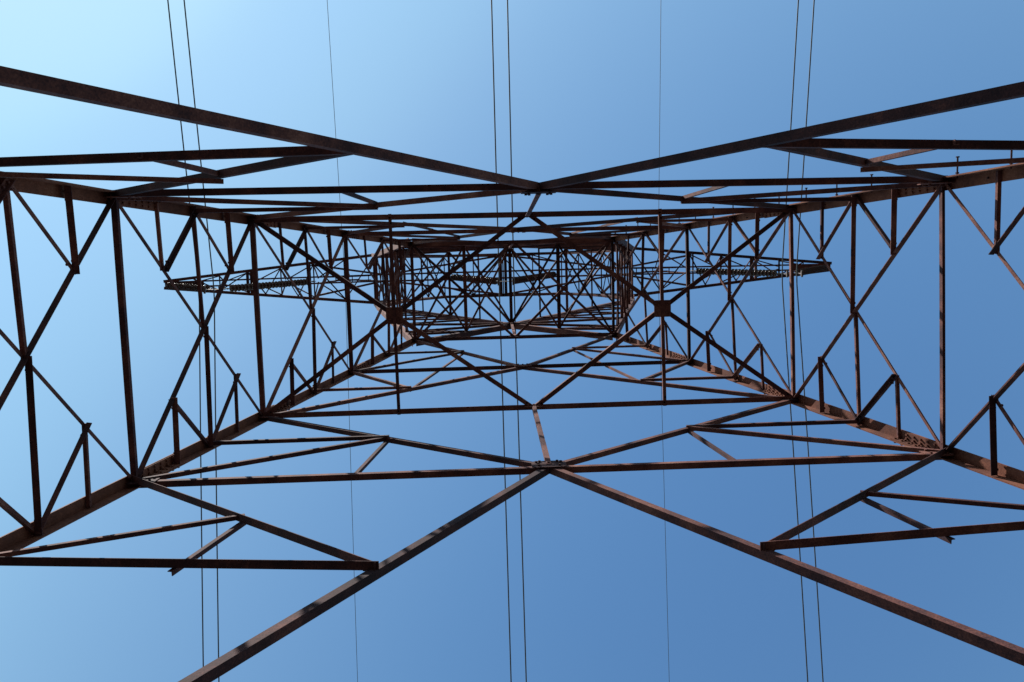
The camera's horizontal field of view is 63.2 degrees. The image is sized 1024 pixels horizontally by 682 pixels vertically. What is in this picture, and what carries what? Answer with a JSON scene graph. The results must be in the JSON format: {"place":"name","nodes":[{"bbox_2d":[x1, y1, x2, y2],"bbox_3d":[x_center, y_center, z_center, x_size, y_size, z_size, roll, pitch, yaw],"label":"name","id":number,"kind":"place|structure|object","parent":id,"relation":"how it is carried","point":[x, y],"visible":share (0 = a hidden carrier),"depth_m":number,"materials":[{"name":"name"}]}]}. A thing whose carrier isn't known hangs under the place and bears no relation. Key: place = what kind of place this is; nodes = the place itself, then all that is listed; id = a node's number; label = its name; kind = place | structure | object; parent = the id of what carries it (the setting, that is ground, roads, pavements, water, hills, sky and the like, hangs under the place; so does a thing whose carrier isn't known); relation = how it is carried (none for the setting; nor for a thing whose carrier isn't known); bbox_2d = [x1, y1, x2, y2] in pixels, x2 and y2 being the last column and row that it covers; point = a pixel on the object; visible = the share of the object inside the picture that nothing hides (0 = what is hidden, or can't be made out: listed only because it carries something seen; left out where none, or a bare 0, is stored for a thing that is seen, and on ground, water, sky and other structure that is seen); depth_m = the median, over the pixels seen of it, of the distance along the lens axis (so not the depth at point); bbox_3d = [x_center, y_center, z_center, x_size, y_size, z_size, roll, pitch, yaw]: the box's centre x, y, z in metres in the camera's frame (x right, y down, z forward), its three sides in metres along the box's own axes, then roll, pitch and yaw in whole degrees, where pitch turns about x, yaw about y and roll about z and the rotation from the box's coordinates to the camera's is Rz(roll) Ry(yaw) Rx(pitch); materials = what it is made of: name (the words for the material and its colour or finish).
{"place":"outdoors","nodes":[
{"label":"outdoors","id":0,"kind":"place"},
{"bbox_2d":[0,0,1023,681],"label":"sky","id":1,"kind":"structure","parent":0,"point":[589,92],"materials":[{"name":"blue"}]},
{"bbox_3d":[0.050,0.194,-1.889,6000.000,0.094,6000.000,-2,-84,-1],"label":"ground","id":2,"kind":"structure","parent":0,"visible":0},
{"bbox_2d":[0,66,1023,681],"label":"lattice pylon","id":3,"kind":"object","parent":2,"relation":"on","point":[808,140],"visible":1,"depth_m":10.38,"materials":[{"name":"metal"}]},
{"bbox_2d":[165,282,210,292],"bbox_3d":[-13.423,-2.220,34.349,0.290,5.395,0.290,-5,-82,-40],"label":"insulator string","id":4,"kind":"object","parent":3,"relation":"attached to","point":[187,287],"visible":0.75,"depth_m":34.04,"materials":[{"name":"brown ceramic"}]},
{"bbox_2d":[203,286,219,293],"bbox_3d":[-11.439,-1.980,32.005,0.680,0.675,0.280,-2,-84,-1],"label":"yoke plate","id":5,"kind":"object","parent":3,"relation":"attached to","point":[204,289],"visible":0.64,"depth_m":31.69,"materials":[{"name":"grey metal"}]},
{"bbox_2d":[167,0,203,666],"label":"power cable","id":6,"kind":"object","parent":5,"relation":"hanging from","point":[199,345],"visible":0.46,"depth_m":31.08,"materials":[{"name":"grey metal"}]},
{"bbox_2d":[183,0,219,681],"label":"power cable","id":7,"kind":"object","parent":5,"relation":"hanging from","point":[214,331],"visible":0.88,"depth_m":31.17,"materials":[{"name":"grey metal"}]},
{"bbox_2d":[224,279,315,291],"bbox_3d":[-9.910,-2.323,34.432,0.290,5.016,0.291,0,-83,31],"label":"insulator string","id":8,"kind":"object","parent":3,"relation":"attached to","point":[262,285],"visible":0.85,"depth_m":34.26,"materials":[{"name":"brown ceramic"}]},
{"bbox_2d":[327,2,357,681],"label":"earth wire","id":9,"kind":"object","parent":3,"relation":"attached to","point":[346,334],"visible":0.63,"depth_m":40.75,"materials":[{"name":"grey metal"}]},
{"bbox_2d":[451,274,496,284],"bbox_3d":[-1.669,-2.617,35.125,0.291,5.669,0.291,-2,-84,-24],"label":"insulator string","id":10,"kind":"object","parent":3,"relation":"attached to","point":[455,277],"visible":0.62,"depth_m":35.12,"materials":[{"name":"brown ceramic"}]},
{"bbox_2d":[497,278,513,285],"bbox_3d":[-0.247,-2.309,32.270,0.680,0.675,0.280,-2,-84,-1],"label":"yoke plate","id":11,"kind":"object","parent":3,"relation":"attached to","point":[505,281],"visible":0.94,"depth_m":31.94,"materials":[{"name":"grey metal"}]},
{"bbox_2d":[491,0,511,681],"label":"power cable","id":12,"kind":"object","parent":11,"relation":"hanging from","point":[501,344],"visible":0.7,"depth_m":31.36,"materials":[{"name":"grey metal"}]},
{"bbox_2d":[507,0,526,681],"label":"power cable","id":13,"kind":"object","parent":11,"relation":"hanging from","point":[516,343],"visible":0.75,"depth_m":31.38,"materials":[{"name":"grey metal"}]},
{"bbox_2d":[515,271,555,283],"bbox_3d":[1.019,-2.696,35.188,0.290,5.669,0.290,-2,-84,22],"label":"insulator string","id":14,"kind":"object","parent":3,"relation":"attached to","point":[521,279],"visible":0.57,"depth_m":34.35,"materials":[{"name":"brown ceramic"}]},
{"bbox_2d":[658,22,668,661],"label":"earth wire","id":15,"kind":"object","parent":3,"relation":"attached to","point":[660,355],"visible":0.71,"depth_m":41.12,"materials":[{"name":"grey metal"}]},
{"bbox_2d":[691,268,781,276],"bbox_3d":[9.286,-2.887,34.887,0.291,5.016,0.291,-3,-83,-34],"label":"insulator string","id":16,"kind":"object","parent":3,"relation":"attached to","point":[756,272],"visible":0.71,"depth_m":34.54,"materials":[{"name":"brown ceramic"}]},
{"bbox_2d":[783,270,802,277],"bbox_3d":[10.945,-2.638,32.536,0.680,0.675,0.280,-2,-84,-1],"label":"yoke plate","id":17,"kind":"object","parent":16,"relation":"hanging from","point":[787,273],"visible":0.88,"depth_m":32.21,"materials":[{"name":"grey metal"}]},
{"bbox_2d":[782,0,807,681],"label":"power cable","id":18,"kind":"object","parent":17,"relation":"hanging from","point":[786,338],"visible":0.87,"depth_m":31.27,"materials":[{"name":"grey metal"}]},
{"bbox_2d":[796,0,823,681],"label":"power cable","id":19,"kind":"object","parent":17,"relation":"hanging from","point":[801,341],"visible":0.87,"depth_m":31.30,"materials":[{"name":"grey metal"}]},
{"bbox_2d":[794,265,827,275],"bbox_3d":[12.649,-2.986,34.966,0.290,5.214,0.291,1,-83,35],"label":"insulator string","id":20,"kind":"object","parent":3,"relation":"attached to","point":[814,269],"visible":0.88,"depth_m":34.62,"materials":[{"name":"brown ceramic"}]}
]}

